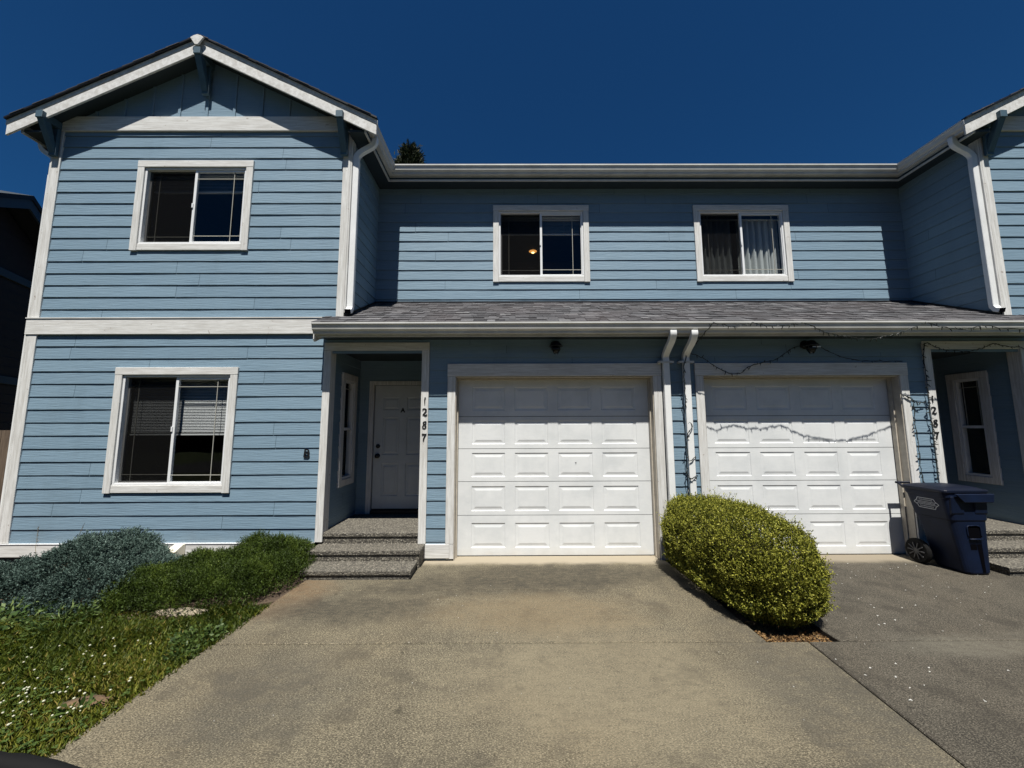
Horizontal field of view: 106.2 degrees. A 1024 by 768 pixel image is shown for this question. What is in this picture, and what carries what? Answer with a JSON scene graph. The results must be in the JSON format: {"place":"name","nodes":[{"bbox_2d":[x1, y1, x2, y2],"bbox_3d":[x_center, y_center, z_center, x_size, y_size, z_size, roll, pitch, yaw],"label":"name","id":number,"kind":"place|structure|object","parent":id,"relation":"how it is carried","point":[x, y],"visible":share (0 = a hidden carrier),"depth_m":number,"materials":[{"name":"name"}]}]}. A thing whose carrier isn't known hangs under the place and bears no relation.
{"place":"outdoors","nodes":[
{"label":"outdoors","id":0,"kind":"place"},
{"bbox_2d":[0,599,273,757],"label":"lawn","id":1,"kind":"structure","parent":0,"point":[76,698],"depth_m":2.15,"materials":[{"name":"green plant"}]},
{"bbox_2d":[50,692,102,718],"bbox_3d":[-2.322,1.723,2.049,0.142,0.101,0.185,-3,-7,26],"label":"weed","id":2,"kind":"object","parent":1,"relation":"on","point":[80,701],"visible":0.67,"depth_m":2.07,"materials":[{"name":"green plant"}]},
{"bbox_2d":[59,695,112,709],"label":"bare soil","id":3,"kind":"structure","parent":1,"relation":"on","point":[97,698],"depth_m":2.13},
{"bbox_2d":[161,640,203,665],"bbox_3d":[-2.177,1.782,2.536,0.223,0.090,0.209,0,-6,0],"label":"weed","id":4,"kind":"object","parent":1,"relation":"on","point":[165,658],"visible":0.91,"depth_m":2.54,"materials":[{"name":"green plant"}]},
{"bbox_2d":[165,618,228,650],"bbox_3d":[-2.241,1.791,2.741,0.356,0.105,0.368,0,-6,0],"label":"weed","id":5,"kind":"object","parent":1,"relation":"on","point":[222,627],"visible":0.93,"depth_m":2.73,"materials":[{"name":"green plant"}]},
{"bbox_2d":[0,563,305,625],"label":"planting bed","id":6,"kind":"object","parent":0,"point":[269,598],"visible":0.12,"depth_m":3.44,"materials":[{"name":"soil"}]},
{"bbox_2d":[0,595,59,634],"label":"weed","id":7,"kind":"object","parent":6,"relation":"on","point":[11,612],"visible":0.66,"depth_m":3.00,"materials":[{"name":"green plant"}]},
{"bbox_2d":[18,595,101,634],"bbox_3d":[-3.499,1.805,2.981,0.520,0.169,0.508,0,-6,0],"label":"weed","id":8,"kind":"object","parent":6,"relation":"on","point":[44,620],"visible":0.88,"depth_m":2.94,"materials":[{"name":"green plant"}]},
{"bbox_2d":[0,524,181,617],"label":"juniper shrub","id":9,"kind":"object","parent":6,"relation":"on","point":[97,558],"visible":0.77,"depth_m":3.41,"materials":[{"name":"green plant"}]},
{"bbox_2d":[76,592,132,618],"bbox_3d":[-3.298,1.823,3.137,0.336,0.136,0.335,-3,-7,24],"label":"weed","id":10,"kind":"object","parent":6,"relation":"on","point":[91,608],"visible":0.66,"depth_m":3.09,"materials":[{"name":"green plant"}]},
{"bbox_2d":[155,607,208,616],"bbox_3d":[-2.707,1.875,3.152,0.459,0.048,0.117,0,-6,0],"label":"flat stone","id":11,"kind":"object","parent":6,"relation":"on","point":[189,612],"visible":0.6,"depth_m":3.13,"materials":[{"name":"grey stone"}]},
{"bbox_2d":[94,529,317,617],"bbox_3d":[-2.831,1.732,3.732,1.666,0.438,1.437,0,-6,0],"label":"heather shrub","id":12,"kind":"object","parent":6,"relation":"on","point":[258,560],"visible":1,"depth_m":3.42,"materials":[{"name":"green plant"}]},
{"bbox_2d":[227,592,257,606],"bbox_3d":[-2.314,1.847,3.291,0.236,0.123,0.188,0,-6,0],"label":"weed","id":13,"kind":"object","parent":6,"relation":"on","point":[243,600],"visible":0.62,"depth_m":3.28,"materials":[{"name":"green plant"}]},
{"bbox_2d":[315,474,372,544],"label":"ground","id":14,"kind":"structure","parent":0,"point":[371,509],"depth_m":6.55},
{"bbox_2d":[0,190,42,429],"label":"neighbor house","id":15,"kind":"structure","parent":14,"relation":"on","point":[20,218],"depth_m":7.51,"materials":[{"name":"grey"}]},
{"bbox_2d":[300,514,424,579],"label":"front steps","id":16,"kind":"structure","parent":14,"relation":"on","point":[371,547],"depth_m":4.13,"materials":[{"name":"grey concrete"}]},
{"bbox_2d":[393,139,426,163],"bbox_3d":[-5.381,-4.508,18.940,8.827,16.411,8.259,6,-9,-44],"label":"conifer tree","id":17,"kind":"object","parent":14,"relation":"on","point":[410,153],"visible":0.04,"depth_m":19.57,"materials":[{"name":"green plant"}]},
{"bbox_2d":[0,34,1023,562],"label":"townhouse","id":18,"kind":"structure","parent":14,"relation":"on","point":[264,296],"depth_m":4.72,"materials":[{"name":"blue paint"}]},
{"bbox_2d":[102,367,239,493],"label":"window","id":19,"kind":"structure","parent":18,"relation":"in","point":[171,429],"depth_m":4.55,"materials":[{"name":"white plastic"}]},
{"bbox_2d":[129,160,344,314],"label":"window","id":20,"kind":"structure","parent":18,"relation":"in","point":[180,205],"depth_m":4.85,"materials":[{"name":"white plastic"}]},
{"bbox_2d":[337,372,357,487],"bbox_3d":[-2.418,0.592,5.058,0.530,1.650,0.520,0,-6,0],"label":"window","id":21,"kind":"structure","parent":18,"relation":"in","point":[349,388],"depth_m":5.17,"materials":[{"name":"white plastic"}]},
{"bbox_2d":[365,381,420,513],"bbox_3d":[-1.559,0.881,5.458,0.960,1.850,0.116,0,-6,0],"label":"entry door","id":22,"kind":"structure","parent":18,"relation":"in","point":[394,462],"depth_m":5.46,"materials":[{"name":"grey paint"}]},
{"bbox_2d":[493,205,589,282],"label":"window","id":23,"kind":"structure","parent":18,"relation":"in","point":[532,243],"depth_m":5.86,"materials":[{"name":"white plastic"}]},
{"bbox_2d":[457,380,653,555],"bbox_3d":[0.507,0.972,4.631,2.331,2.090,0.044,0,-6,0],"label":"garage door","id":24,"kind":"structure","parent":18,"relation":"in","point":[522,490],"depth_m":4.61,"materials":[{"name":"white paint"}]},
{"bbox_2d":[549,341,562,353],"bbox_3d":[0.516,-0.436,4.530,0.164,0.181,0.185,0,-6,0],"label":"wall lamp","id":25,"kind":"object","parent":18,"relation":"attached to","point":[555,346],"visible":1,"depth_m":4.49,"materials":[{"name":"black metal"}]},
{"bbox_2d":[683,356,697,495],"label":"string lights","id":26,"kind":"object","parent":18,"relation":"attached to","point":[690,429],"visible":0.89,"depth_m":4.43,"materials":[{"name":"black plastic"}]},
{"bbox_2d":[694,323,713,347],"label":"string lights","id":27,"kind":"object","parent":18,"relation":"attached to","point":[704,333],"visible":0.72,"depth_m":4.36,"materials":[{"name":"black plastic"}]},
{"bbox_2d":[692,205,793,281],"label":"window","id":28,"kind":"structure","parent":18,"relation":"in","point":[733,243],"depth_m":5.88,"materials":[{"name":"white plastic"}]},
{"bbox_2d":[690,345,801,376],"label":"string lights","id":29,"kind":"object","parent":18,"relation":"attached to","point":[748,366],"visible":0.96,"depth_m":4.56,"materials":[{"name":"black plastic"}]},
{"bbox_2d":[704,379,905,554],"bbox_3d":[3.455,0.964,4.643,2.331,2.090,0.044,0,-6,0],"label":"garage door","id":30,"kind":"structure","parent":18,"relation":"in","point":[820,452],"depth_m":4.64,"materials":[{"name":"white paint"}]},
{"bbox_2d":[800,340,820,353],"bbox_3d":[3.526,-0.445,4.542,0.164,0.181,0.185,0,-6,0],"label":"wall lamp","id":31,"kind":"object","parent":18,"relation":"attached to","point":[810,346],"visible":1,"depth_m":4.51,"materials":[{"name":"black metal"}]},
{"bbox_2d":[821,347,901,362],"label":"string lights","id":32,"kind":"object","parent":18,"relation":"attached to","point":[859,360],"visible":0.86,"depth_m":4.57,"materials":[{"name":"black plastic"}]},
{"bbox_2d":[713,321,1022,341],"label":"string lights","id":33,"kind":"object","parent":18,"relation":"attached to","point":[931,324],"visible":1,"depth_m":4.30,"materials":[{"name":"black plastic"}]},
{"bbox_2d":[901,394,924,482],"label":"string lights","id":34,"kind":"object","parent":18,"relation":"attached to","point":[919,458],"visible":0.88,"depth_m":4.49,"materials":[{"name":"black plastic"}]},
{"bbox_2d":[905,395,925,405],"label":"string lights","id":35,"kind":"object","parent":18,"relation":"attached to","point":[916,401],"visible":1,"depth_m":4.54,"materials":[{"name":"black plastic"}]},
{"bbox_2d":[922,343,939,482],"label":"string lights","id":36,"kind":"object","parent":18,"relation":"hanging from","point":[934,443],"visible":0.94,"depth_m":4.52,"materials":[{"name":"black plastic"}]},
{"bbox_2d":[923,342,1023,353],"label":"string lights","id":37,"kind":"object","parent":18,"relation":"attached to","point":[973,350],"visible":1,"depth_m":4.60,"materials":[{"name":"black plastic"}]},
{"bbox_2d":[945,370,1003,484],"bbox_3d":[6.375,0.566,5.092,0.530,1.650,0.520,0,-6,0],"label":"window","id":38,"kind":"structure","parent":18,"relation":"in","point":[969,397],"depth_m":5.14,"materials":[{"name":"white plastic"}]},
{"bbox_2d":[986,518,1023,576],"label":"front steps","id":39,"kind":"structure","parent":14,"relation":"on","point":[1005,541],"depth_m":4.15,"materials":[{"name":"grey concrete"}]},
{"bbox_2d":[48,555,964,767],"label":"driveway","id":40,"kind":"structure","parent":0,"point":[648,661],"depth_m":2.22,"materials":[{"name":"beige concrete"}]},
{"bbox_2d":[0,751,81,767],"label":"parked car","id":41,"kind":"object","parent":40,"relation":"on","point":[17,760],"visible":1,"depth_m":0.71,"materials":[{"name":"grey paint"}]},
{"bbox_2d":[0,0,1023,208],"label":"sky","id":42,"kind":"structure","parent":0,"point":[465,81],"materials":[{"name":"blue"}]},
{"bbox_2d":[669,563,829,641],"bbox_3d":[1.967,1.988,3.664,0.750,0.065,2.000,0,-6,0],"label":"planting bed","id":43,"kind":"object","parent":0,"point":[739,616],"depth_m":3.07,"materials":[{"name":"soil"}]},
{"bbox_2d":[656,488,839,629],"bbox_3d":[2.004,1.516,3.599,1.026,1.024,1.822,0,-6,0],"label":"boxwood hedge","id":44,"kind":"object","parent":43,"relation":"on","point":[726,545],"visible":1,"depth_m":3.05,"materials":[{"name":"green plant"}]},
{"bbox_2d":[741,620,831,643],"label":"leaf litter","id":45,"kind":"object","parent":43,"relation":"on","point":[781,631],"visible":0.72,"depth_m":2.85,"materials":[{"name":"brown plant"}]},
{"bbox_2d":[765,554,1023,767],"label":"driveway","id":46,"kind":"structure","parent":0,"point":[965,653],"depth_m":2.63,"materials":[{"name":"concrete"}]},
{"bbox_2d":[273,567,1008,731],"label":"fallen petals","id":47,"kind":"object","parent":46,"relation":"on","point":[836,659],"visible":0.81,"depth_m":2.57,"materials":[{"name":"grey"}]},
{"bbox_2d":[895,481,993,573],"bbox_3d":[4.704,1.524,4.165,0.496,0.862,0.562,0,-6,0],"label":"wheeled bin","id":48,"kind":"object","parent":46,"relation":"on","point":[952,518],"visible":1,"depth_m":3.98,"materials":[{"name":"blue plastic"}]},
{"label":"side yard","id":49,"kind":"structure","parent":0,"visible":0},
{"bbox_2d":[0,430,10,501],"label":"wooden fence","id":50,"kind":"object","parent":49,"relation":"on","point":[4,439],"visible":0.05,"depth_m":5.74,"materials":[{"name":"brown wood"}]}
]}

